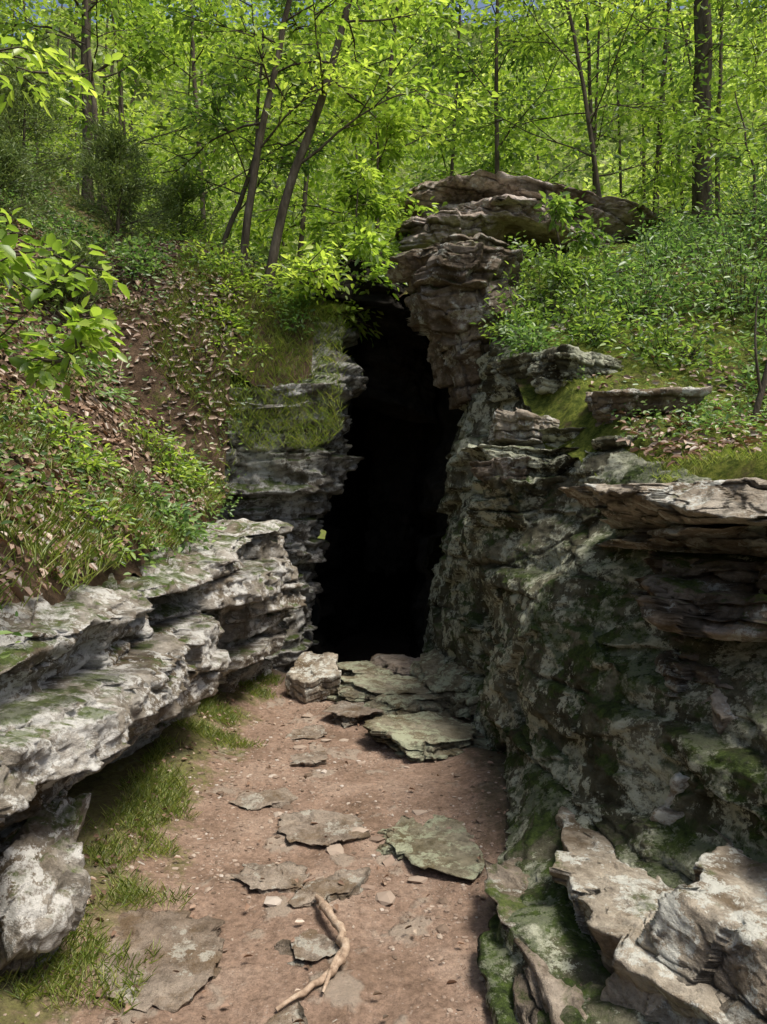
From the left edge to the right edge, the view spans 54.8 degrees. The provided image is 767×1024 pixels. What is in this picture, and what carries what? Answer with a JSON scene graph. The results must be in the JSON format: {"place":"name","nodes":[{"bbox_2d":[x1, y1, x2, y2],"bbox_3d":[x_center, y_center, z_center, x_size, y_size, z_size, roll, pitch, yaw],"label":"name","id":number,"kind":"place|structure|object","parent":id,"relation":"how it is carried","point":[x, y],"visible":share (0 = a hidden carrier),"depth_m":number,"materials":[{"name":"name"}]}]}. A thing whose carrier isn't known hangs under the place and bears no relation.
{"place":"outdoors","nodes":[
{"label":"outdoors","id":0,"kind":"place"},
{"bbox_2d":[0,621,510,1023],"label":"dirt path","id":1,"kind":"structure","parent":0,"point":[260,985],"depth_m":3.23,"materials":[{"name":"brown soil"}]},
{"bbox_2d":[0,793,91,978],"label":"boulder","id":2,"kind":"object","parent":1,"relation":"on","point":[45,889],"visible":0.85,"depth_m":2.43,"materials":[{"name":"stone"}]},
{"bbox_2d":[0,671,284,1014],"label":"grass tufts","id":3,"kind":"object","parent":1,"relation":"on","point":[149,788],"visible":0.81,"depth_m":3.23,"materials":[{"name":"green plant"}]},
{"bbox_2d":[92,908,224,1012],"bbox_3d":[-0.850,1.589,2.631,0.568,0.072,0.579,0,0,0],"label":"flagstone","id":4,"kind":"object","parent":1,"relation":"on","point":[191,949],"visible":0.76,"depth_m":2.61,"materials":[{"name":"grey stone"}]},
{"bbox_2d":[229,787,297,810],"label":"flagstone","id":5,"kind":"object","parent":1,"relation":"on","point":[279,798],"visible":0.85,"depth_m":4.03,"materials":[{"name":"grey stone"}]},
{"bbox_2d":[231,861,308,893],"bbox_3d":[-0.494,1.612,3.249,0.338,0.076,0.313,0,0,0],"label":"flagstone","id":6,"kind":"object","parent":1,"relation":"on","point":[281,877],"visible":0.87,"depth_m":3.22,"materials":[{"name":"grey stone"}]},
{"bbox_2d":[67,679,486,988],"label":"path stones","id":7,"kind":"object","parent":1,"relation":"on","point":[385,898],"visible":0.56,"depth_m":3.44,"materials":[{"name":"beige stone"}]},
{"bbox_2d":[265,1002,307,1023],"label":"flagstone","id":8,"kind":"object","parent":1,"relation":"on","point":[291,1014],"visible":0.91,"depth_m":2.33,"materials":[{"name":"grey stone"}]},
{"bbox_2d":[274,929,339,966],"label":"flagstone","id":9,"kind":"object","parent":1,"relation":"on","point":[311,945],"visible":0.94,"depth_m":2.70,"materials":[{"name":"grey stone"}]},
{"bbox_2d":[275,894,349,1011],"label":"fallen branch","id":10,"kind":"object","parent":1,"relation":"on","point":[343,943],"visible":1,"depth_m":2.57,"materials":[{"name":"brown wood"}]},
{"bbox_2d":[285,651,341,703],"bbox_3d":[-0.591,1.417,6.312,0.483,0.373,0.529,0,0,0],"label":"boulder","id":11,"kind":"object","parent":1,"relation":"on","point":[311,676],"visible":0.99,"depth_m":6.18,"materials":[{"name":"stone"}]},
{"bbox_2d":[277,809,370,846],"bbox_3d":[-0.300,1.598,3.707,0.477,0.074,0.388,0,0,0],"label":"flagstone","id":12,"kind":"object","parent":1,"relation":"on","point":[333,827],"visible":0.92,"depth_m":3.70,"materials":[{"name":"grey stone"}]},
{"bbox_2d":[288,867,370,907],"bbox_3d":[-0.223,1.601,3.124,0.333,0.076,0.282,0,0,0],"label":"flagstone","id":13,"kind":"object","parent":1,"relation":"on","point":[329,889],"visible":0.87,"depth_m":3.11,"materials":[{"name":"grey stone"}]},
{"bbox_2d":[322,700,383,727],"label":"flagstone","id":14,"kind":"object","parent":1,"relation":"on","point":[346,714],"visible":0.73,"depth_m":5.58,"materials":[{"name":"brown stone"}]},
{"bbox_2d":[337,660,392,675],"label":"flagstone","id":15,"kind":"object","parent":1,"relation":"on","point":[351,668],"visible":0.38,"depth_m":6.63,"materials":[{"name":"grey stone"}]},
{"bbox_2d":[327,673,433,702],"bbox_3d":[0.011,1.501,6.176,1.106,0.184,0.781,0,0,0],"label":"flagstone","id":16,"kind":"object","parent":1,"relation":"on","point":[361,688],"visible":0.59,"depth_m":6.08,"materials":[{"name":"grey stone"}]},
{"bbox_2d":[370,654,420,675],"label":"flagstone","id":17,"kind":"object","parent":1,"relation":"on","point":[400,665],"visible":0.33,"depth_m":6.82,"materials":[{"name":"grey stone"}]},
{"bbox_2d":[363,689,454,717],"bbox_3d":[0.290,1.507,5.780,0.679,0.164,0.763,0,0,36],"label":"flagstone","id":18,"kind":"object","parent":1,"relation":"on","point":[407,703],"visible":0.6,"depth_m":5.66,"materials":[{"name":"grey stone"}]},
{"bbox_2d":[362,711,492,762],"bbox_3d":[0.378,1.554,5.143,1.059,0.199,0.890,0,0,0],"label":"flagstone","id":19,"kind":"object","parent":1,"relation":"on","point":[422,736],"visible":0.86,"depth_m":4.98,"materials":[{"name":"grey stone"}]},
{"bbox_2d":[376,814,484,879],"bbox_3d":[0.206,1.604,3.529,0.643,0.087,0.751,0,0,0],"label":"flagstone","id":20,"kind":"object","parent":1,"relation":"on","point":[434,843],"visible":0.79,"depth_m":3.50,"materials":[{"name":"grey stone"}]},
{"bbox_2d":[409,649,479,719],"bbox_3d":[0.641,1.450,6.180,0.763,0.495,1.451,0,0,-27],"label":"boulder","id":21,"kind":"object","parent":1,"relation":"on","point":[434,673],"visible":0.45,"depth_m":5.97,"materials":[{"name":"grey stone"}]},
{"bbox_2d":[484,857,589,1023],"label":"rock ledge","id":22,"kind":"object","parent":1,"relation":"on","point":[506,882],"visible":0.27,"depth_m":2.34,"materials":[{"name":"stone"}]},
{"bbox_2d":[549,806,733,1023],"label":"rock ledge","id":23,"kind":"object","parent":1,"relation":"on","point":[613,898],"visible":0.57,"depth_m":2.41,"materials":[{"name":"stone"}]},
{"bbox_2d":[600,826,766,1023],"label":"rock","id":24,"kind":"object","parent":1,"relation":"on","point":[708,925],"visible":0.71,"depth_m":2.04,"materials":[{"name":"stone"}]},
{"bbox_2d":[650,772,689,824],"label":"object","id":25,"kind":"object","parent":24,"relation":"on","point":[665,814],"visible":0.11,"depth_m":2.77,"materials":[{"name":"stone"}]},
{"bbox_2d":[217,276,368,672],"bbox_3d":[-1.297,-0.246,7.666,2.279,4.904,1.260,0,0,0],"label":"rock face","id":26,"kind":"object","parent":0,"point":[297,488],"visible":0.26,"depth_m":7.43},
{"bbox_2d":[293,257,442,654],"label":"cave wall","id":27,"kind":"structure","parent":0,"point":[353,598],"depth_m":11.67,"materials":[{"name":"black stone"}]},
{"bbox_2d":[0,0,760,46],"label":"sky","id":28,"kind":"structure","parent":0,"point":[480,5],"materials":[{"name":"white"}]},
{"bbox_2d":[0,156,766,604],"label":"hillside terrain","id":29,"kind":"structure","parent":0,"point":[566,404],"depth_m":6.17,"materials":[{"name":"green plant"}]},
{"bbox_2d":[0,135,68,238],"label":"cedar shrub","id":30,"kind":"object","parent":29,"relation":"on","point":[12,162],"visible":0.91,"depth_m":7.23,"materials":[{"name":"green plant"}]},
{"bbox_2d":[0,53,108,202],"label":"cedar shrub","id":31,"kind":"object","parent":29,"relation":"on","point":[7,118],"visible":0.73,"depth_m":8.91,"materials":[{"name":"green plant"}]},
{"bbox_2d":[0,207,129,399],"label":"sapling","id":32,"kind":"object","parent":29,"relation":"on","point":[84,336],"visible":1,"depth_m":2.53,"materials":[{"name":"green plant"}]},
{"bbox_2d":[0,378,130,479],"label":"shrub","id":33,"kind":"object","parent":29,"relation":"on","point":[59,429],"visible":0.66,"depth_m":4.98,"materials":[{"name":"green plant"}]},
{"bbox_2d":[0,187,132,250],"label":"shrub","id":34,"kind":"object","parent":29,"relation":"on","point":[70,230],"visible":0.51,"depth_m":8.21,"materials":[{"name":"green plant"}]},
{"bbox_2d":[0,33,138,118],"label":"sapling","id":35,"kind":"object","parent":29,"relation":"on","point":[36,60],"visible":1,"depth_m":3.67,"materials":[{"name":"green plant"}]},
{"bbox_2d":[9,306,139,411],"bbox_3d":[-2.634,-1.313,6.291,1.138,0.982,1.024,0,0,0],"label":"shrub","id":36,"kind":"object","parent":29,"relation":"on","point":[108,393],"visible":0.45,"depth_m":6.28,"materials":[{"name":"green plant"}]},
{"bbox_2d":[26,227,138,324],"bbox_3d":[-2.975,-2.121,6.964,1.054,0.952,1.161,0,0,21],"label":"cedar shrub","id":37,"kind":"object","parent":29,"relation":"on","point":[91,261],"visible":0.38,"depth_m":6.82,"materials":[{"name":"green plant"}]},
{"bbox_2d":[25,472,172,566],"bbox_3d":[-1.657,0.057,4.126,0.677,0.554,0.745,0,0,43],"label":"shrub","id":38,"kind":"object","parent":29,"relation":"on","point":[95,512],"visible":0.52,"depth_m":4.11,"materials":[{"name":"green plant"}]},
{"bbox_2d":[24,113,184,247],"bbox_3d":[-3.115,-3.723,8.718,1.724,1.635,1.968,0,0,0],"label":"cedar shrub","id":39,"kind":"object","parent":29,"relation":"on","point":[106,144],"visible":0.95,"depth_m":8.47,"materials":[{"name":"green plant"}]},
{"bbox_2d":[0,295,236,612],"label":"grass tufts","id":40,"kind":"object","parent":29,"relation":"on","point":[38,547],"visible":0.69,"depth_m":4.35,"materials":[{"name":"green plant"}]},
{"bbox_2d":[0,0,255,221],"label":"understory tree","id":41,"kind":"object","parent":29,"relation":"on","point":[115,8],"visible":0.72,"depth_m":11.76,"materials":[{"name":"green plant"}]},
{"bbox_2d":[0,187,265,602],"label":"leaf litter","id":42,"kind":"object","parent":29,"relation":"on","point":[18,594],"visible":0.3,"depth_m":5.86,"materials":[{"name":"plant"}]},
{"bbox_2d":[86,227,179,302],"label":"shrub","id":43,"kind":"object","parent":29,"relation":"on","point":[120,252],"visible":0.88,"depth_m":7.58,"materials":[{"name":"green plant"}]},
{"bbox_2d":[0,185,286,657],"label":"ground plants","id":44,"kind":"object","parent":29,"relation":"on","point":[23,478],"visible":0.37,"depth_m":5.23,"materials":[{"name":"green plant"}]},
{"bbox_2d":[0,518,306,852],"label":"rock ledge","id":45,"kind":"object","parent":29,"relation":"on","point":[94,679],"visible":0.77,"depth_m":3.56,"materials":[{"name":"stone"}]},
{"bbox_2d":[0,0,312,204],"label":"tall tree","id":46,"kind":"object","parent":29,"relation":"on","point":[82,48],"visible":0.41,"depth_m":13.94,"materials":[{"name":"green plant"}]},
{"bbox_2d":[106,466,221,552],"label":"shrub","id":47,"kind":"object","parent":29,"relation":"on","point":[168,504],"visible":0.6,"depth_m":5.32,"materials":[{"name":"green plant"}]},
{"bbox_2d":[114,407,220,496],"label":"shrub","id":48,"kind":"object","parent":29,"relation":"on","point":[194,467],"visible":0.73,"depth_m":6.22,"materials":[{"name":"green plant"}]},
{"bbox_2d":[127,150,224,243],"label":"cedar shrub","id":49,"kind":"object","parent":29,"relation":"on","point":[185,193],"visible":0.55,"depth_m":9.61,"materials":[{"name":"green plant"}]},
{"bbox_2d":[132,210,259,253],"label":"shrub","id":50,"kind":"object","parent":29,"relation":"on","point":[216,234],"visible":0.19,"depth_m":9.21,"materials":[{"name":"green plant"}]},
{"bbox_2d":[175,233,273,301],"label":"shrub","id":51,"kind":"object","parent":29,"relation":"on","point":[223,260],"visible":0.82,"depth_m":7.88,"materials":[{"name":"green plant"}]},
{"bbox_2d":[120,0,335,247],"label":"slender tree","id":52,"kind":"object","parent":29,"relation":"on","point":[279,166],"visible":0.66,"depth_m":9.00,"materials":[{"name":"green plant"}]},
{"bbox_2d":[187,273,275,387],"bbox_3d":[-1.498,-1.847,7.452,0.884,1.331,0.840,0,0,26],"label":"shrub","id":53,"kind":"object","parent":29,"relation":"on","point":[227,309],"visible":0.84,"depth_m":7.40,"materials":[{"name":"green plant"}]},
{"bbox_2d":[68,0,401,276],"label":"slender tree","id":54,"kind":"object","parent":29,"relation":"on","point":[266,112],"visible":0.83,"depth_m":8.17,"materials":[{"name":"green plant"}]},
{"bbox_2d":[98,0,374,237],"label":"understory tree","id":55,"kind":"object","parent":29,"relation":"on","point":[191,49],"visible":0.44,"depth_m":12.30,"materials":[{"name":"green plant"}]},
{"bbox_2d":[144,237,351,451],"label":"grass tufts","id":56,"kind":"object","parent":29,"relation":"on","point":[314,440],"visible":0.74,"depth_m":7.29,"materials":[{"name":"green plant"}]},
{"bbox_2d":[261,279,321,339],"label":"shrub","id":57,"kind":"object","parent":29,"relation":"on","point":[294,306],"visible":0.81,"depth_m":7.64,"materials":[{"name":"green plant"}]},
{"bbox_2d":[172,0,427,268],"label":"understory tree","id":58,"kind":"object","parent":29,"relation":"on","point":[303,219],"visible":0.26,"depth_m":14.96,"materials":[{"name":"green plant"}]},
{"bbox_2d":[253,222,406,345],"bbox_3d":[-0.607,-2.330,7.667,1.729,1.154,2.006,0,0,0],"label":"sapling","id":59,"kind":"object","parent":29,"relation":"on","point":[316,262],"visible":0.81,"depth_m":7.48,"materials":[{"name":"green plant"}]},
{"bbox_2d":[185,0,506,299],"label":"slender tree","id":60,"kind":"object","parent":29,"relation":"on","point":[304,143],"visible":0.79,"depth_m":8.08,"materials":[{"name":"green plant"}]},
{"bbox_2d":[182,0,509,248],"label":"understory tree","id":61,"kind":"object","parent":29,"relation":"on","point":[385,74],"visible":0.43,"depth_m":11.70,"materials":[{"name":"green plant"}]},
{"bbox_2d":[293,154,399,277],"bbox_3d":[-0.385,-3.025,8.227,1.550,1.516,1.515,0,0,0],"label":"sapling","id":62,"kind":"object","parent":29,"relation":"on","point":[342,197],"visible":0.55,"depth_m":8.02,"materials":[{"name":"green plant"}]},
{"bbox_2d":[315,255,429,348],"bbox_3d":[-0.119,-2.365,8.270,1.539,0.986,1.319,0,0,0],"label":"cave lintel rock","id":63,"kind":"object","parent":29,"relation":"on","point":[392,322],"visible":0.5,"depth_m":7.94,"materials":[{"name":"black stone"}]},
{"bbox_2d":[323,77,447,255],"bbox_3d":[-0.068,-3.977,8.819,1.293,2.362,1.412,0,0,-20],"label":"sapling","id":64,"kind":"object","parent":63,"relation":"on","point":[390,119],"visible":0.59,"depth_m":8.65,"materials":[{"name":"green plant"}]},
{"bbox_2d":[0,0,766,275],"bbox_3d":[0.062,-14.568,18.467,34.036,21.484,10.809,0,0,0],"label":"distant trees","id":65,"kind":"object","parent":29,"relation":"on","point":[120,111],"visible":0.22,"depth_m":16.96,"materials":[{"name":"green plant"}]},
{"bbox_2d":[340,0,564,231],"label":"understory tree","id":66,"kind":"object","parent":29,"relation":"on","point":[449,84],"visible":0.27,"depth_m":14.35,"materials":[{"name":"green plant"}]},
{"bbox_2d":[372,0,646,195],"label":"understory tree","id":67,"kind":"object","parent":29,"relation":"on","point":[496,140],"visible":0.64,"depth_m":12.32,"materials":[{"name":"green plant"}]},
{"bbox_2d":[468,285,554,347],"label":"shrub","id":68,"kind":"object","parent":29,"relation":"on","point":[510,319],"visible":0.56,"depth_m":6.43,"materials":[{"name":"green plant"}]},
{"bbox_2d":[482,349,545,403],"bbox_3d":[1.204,-1.111,6.189,0.722,0.390,0.703,0,0,41],"label":"flat rock","id":69,"kind":"object","parent":29,"relation":"on","point":[499,384],"visible":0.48,"depth_m":6.04,"materials":[{"name":"stone"}]},
{"bbox_2d":[490,313,568,357],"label":"shrub","id":70,"kind":"object","parent":29,"relation":"on","point":[533,344],"visible":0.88,"depth_m":6.01,"materials":[{"name":"green plant"}]},
{"bbox_2d":[395,169,664,251],"bbox_3d":[1.842,-3.569,9.032,3.419,1.151,1.966,0,0,0],"label":"ridge rock","id":71,"kind":"object","parent":29,"relation":"on","point":[499,205],"visible":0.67,"depth_m":8.55,"materials":[{"name":"stone"}]},
{"bbox_2d":[485,250,606,327],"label":"shrub","id":72,"kind":"object","parent":29,"relation":"on","point":[564,299],"visible":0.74,"depth_m":6.66,"materials":[{"name":"green plant"}]},
{"bbox_2d":[432,0,691,208],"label":"understory tree","id":73,"kind":"object","parent":29,"relation":"on","point":[619,112],"visible":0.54,"depth_m":13.24,"materials":[{"name":"green plant"}]},
{"bbox_2d":[527,344,623,394],"bbox_3d":[1.479,-0.946,5.678,0.747,0.612,0.664,0,0,0],"label":"flat rock","id":74,"kind":"object","parent":29,"relation":"on","point":[549,370],"visible":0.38,"depth_m":5.49,"materials":[{"name":"stone"}]},
{"bbox_2d":[508,183,643,303],"bbox_3d":[1.583,-2.511,7.096,1.631,1.234,1.302,0,0,0],"label":"sapling","id":75,"kind":"object","parent":29,"relation":"on","point":[563,209],"visible":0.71,"depth_m":6.83,"materials":[{"name":"green plant"}]},
{"bbox_2d":[408,0,748,201],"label":"understory tree","id":76,"kind":"object","parent":29,"relation":"on","point":[578,62],"visible":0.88,"depth_m":11.11,"materials":[{"name":"green plant"}]},
{"bbox_2d":[519,223,657,303],"bbox_3d":[2.001,-2.444,7.647,1.504,1.148,1.456,0,0,0],"label":"shrub","id":77,"kind":"object","parent":29,"relation":"on","point":[593,258],"visible":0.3,"depth_m":7.56,"materials":[{"name":"green plant"}]},
{"bbox_2d":[539,269,648,348],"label":"shrub","id":78,"kind":"object","parent":29,"relation":"on","point":[602,321],"visible":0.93,"depth_m":6.12,"materials":[{"name":"green plant"}]},
{"bbox_2d":[490,0,765,225],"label":"tall tree","id":79,"kind":"object","parent":29,"relation":"on","point":[702,21],"visible":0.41,"depth_m":11.86,"materials":[{"name":"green plant"}]},
{"bbox_2d":[515,208,766,450],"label":"ground plants","id":80,"kind":"object","parent":29,"relation":"on","point":[711,404],"visible":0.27,"depth_m":4.55,"materials":[{"name":"green plant"}]},
{"bbox_2d":[519,242,766,482],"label":"grass tufts","id":81,"kind":"object","parent":29,"relation":"on","point":[734,453],"visible":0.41,"depth_m":3.90,"materials":[{"name":"green plant"}]},
{"bbox_2d":[523,224,766,467],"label":"leaf litter","id":82,"kind":"object","parent":29,"relation":"on","point":[695,445],"visible":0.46,"depth_m":4.37,"materials":[{"name":"plant"}]},
{"bbox_2d":[585,386,712,426],"bbox_3d":[1.710,-0.670,4.833,0.780,0.348,0.660,0,0,0],"label":"flat rock","id":83,"kind":"object","parent":29,"relation":"on","point":[601,404],"visible":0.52,"depth_m":4.62,"materials":[{"name":"stone"}]},
{"bbox_2d":[580,231,722,333],"bbox_3d":[2.367,-2.043,6.590,1.206,1.108,1.258,0,0,0],"label":"shrub","id":84,"kind":"object","parent":29,"relation":"on","point":[640,286],"visible":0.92,"depth_m":6.49,"materials":[{"name":"green plant"}]},
{"bbox_2d":[565,0,766,162],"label":"understory tree","id":85,"kind":"object","parent":29,"relation":"on","point":[715,46],"visible":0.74,"depth_m":10.28,"materials":[{"name":"green plant"}]},
{"bbox_2d":[592,296,753,376],"bbox_3d":[2.169,-1.312,5.659,1.171,0.708,0.891,0,0,29],"label":"shrub","id":86,"kind":"object","parent":29,"relation":"on","point":[688,341],"visible":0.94,"depth_m":5.65,"materials":[{"name":"green plant"}]},
{"bbox_2d":[592,211,765,282],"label":"shrub","id":87,"kind":"object","parent":29,"relation":"on","point":[674,244],"visible":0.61,"depth_m":7.59,"materials":[{"name":"green plant"}]},
{"bbox_2d":[617,202,742,248],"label":"shrub","id":88,"kind":"object","parent":29,"relation":"on","point":[673,225],"visible":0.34,"depth_m":8.46,"materials":[{"name":"green plant"}]},
{"bbox_2d":[618,14,766,242],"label":"sapling","id":89,"kind":"object","parent":29,"relation":"on","point":[705,135],"visible":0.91,"depth_m":8.13,"materials":[{"name":"green plant"}]},
{"bbox_2d":[622,0,766,217],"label":"understory tree","id":90,"kind":"object","parent":29,"relation":"on","point":[721,83],"visible":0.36,"depth_m":15.49,"materials":[{"name":"green plant"}]},
{"bbox_2d":[645,212,766,331],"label":"shrub","id":91,"kind":"object","parent":29,"relation":"on","point":[744,286],"visible":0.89,"depth_m":6.40,"materials":[{"name":"green plant"}]},
{"bbox_2d":[682,164,766,261],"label":"shrub","id":92,"kind":"object","parent":29,"relation":"on","point":[760,199],"visible":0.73,"depth_m":7.44,"materials":[{"name":"green plant"}]},
{"bbox_2d":[684,0,766,117],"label":"understory tree","id":93,"kind":"object","parent":29,"relation":"on","point":[754,84],"visible":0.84,"depth_m":11.53,"materials":[{"name":"green plant"}]},
{"bbox_2d":[697,148,766,233],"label":"shrub","id":94,"kind":"object","parent":29,"relation":"on","point":[731,186],"visible":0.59,"depth_m":8.50,"materials":[{"name":"green plant"}]},
{"bbox_2d":[712,318,766,408],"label":"shrub","id":95,"kind":"object","parent":29,"relation":"on","point":[762,350],"visible":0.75,"depth_m":5.33,"materials":[{"name":"green plant"}]},
{"bbox_2d":[750,296,766,425],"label":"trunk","id":96,"kind":"object","parent":29,"relation":"on","point":[762,383],"visible":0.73,"depth_m":4.48,"materials":[{"name":"brown plant"}]},
{"bbox_2d":[0,0,766,273],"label":"distant wooded hill","id":97,"kind":"structure","parent":0,"point":[64,47],"depth_m":43.85,"materials":[{"name":"green plant"}]},
{"bbox_2d":[399,286,531,657],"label":"cave wall","id":98,"kind":"structure","parent":0,"point":[439,437],"depth_m":8.71,"materials":[{"name":"black stone"}]},
{"bbox_2d":[422,289,766,1023],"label":"mossy rock wall","id":99,"kind":"structure","parent":0,"point":[548,635],"depth_m":3.39,"materials":[{"name":"stone"}]},
{"bbox_2d":[386,232,523,409],"bbox_3d":[0.734,-1.883,7.242,1.430,1.687,1.420,0,0,0],"label":"overhanging rock","id":100,"kind":"object","parent":99,"relation":"on","point":[449,278],"visible":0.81,"depth_m":6.80,"materials":[{"name":"stone"}]},
{"bbox_2d":[461,427,637,528],"bbox_3d":[1.613,-0.247,4.985,2.233,0.739,1.153,0,0,37],"label":"rock ledge slab","id":101,"kind":"object","parent":99,"relation":"on","point":[495,501],"visible":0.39,"depth_m":4.96,"materials":[{"name":"stone"}]},
{"bbox_2d":[469,456,531,482],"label":"flat rock","id":102,"kind":"object","parent":101,"relation":"on","point":[507,468],"visible":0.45,"depth_m":4.96,"materials":[{"name":"stone"}]},
{"bbox_2d":[487,407,559,446],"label":"flat rock","id":103,"kind":"object","parent":101,"relation":"on","point":[519,427],"visible":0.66,"depth_m":5.20,"materials":[{"name":"stone"}]},
{"bbox_2d":[558,477,766,557],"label":"rock ledge slab","id":104,"kind":"object","parent":99,"relation":"attached to","point":[728,516],"visible":0.99,"depth_m":3.01,"materials":[{"name":"stone"}]},
{"bbox_2d":[630,550,766,696],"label":"rock ledge slab","id":105,"kind":"object","parent":99,"relation":"attached to","point":[723,599],"visible":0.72,"depth_m":2.98,"materials":[{"name":"stone"}]},
{"bbox_2d":[701,688,737,733],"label":"flat rock","id":106,"kind":"object","parent":99,"relation":"attached to","point":[723,717],"visible":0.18,"depth_m":2.76,"materials":[{"name":"stone"}]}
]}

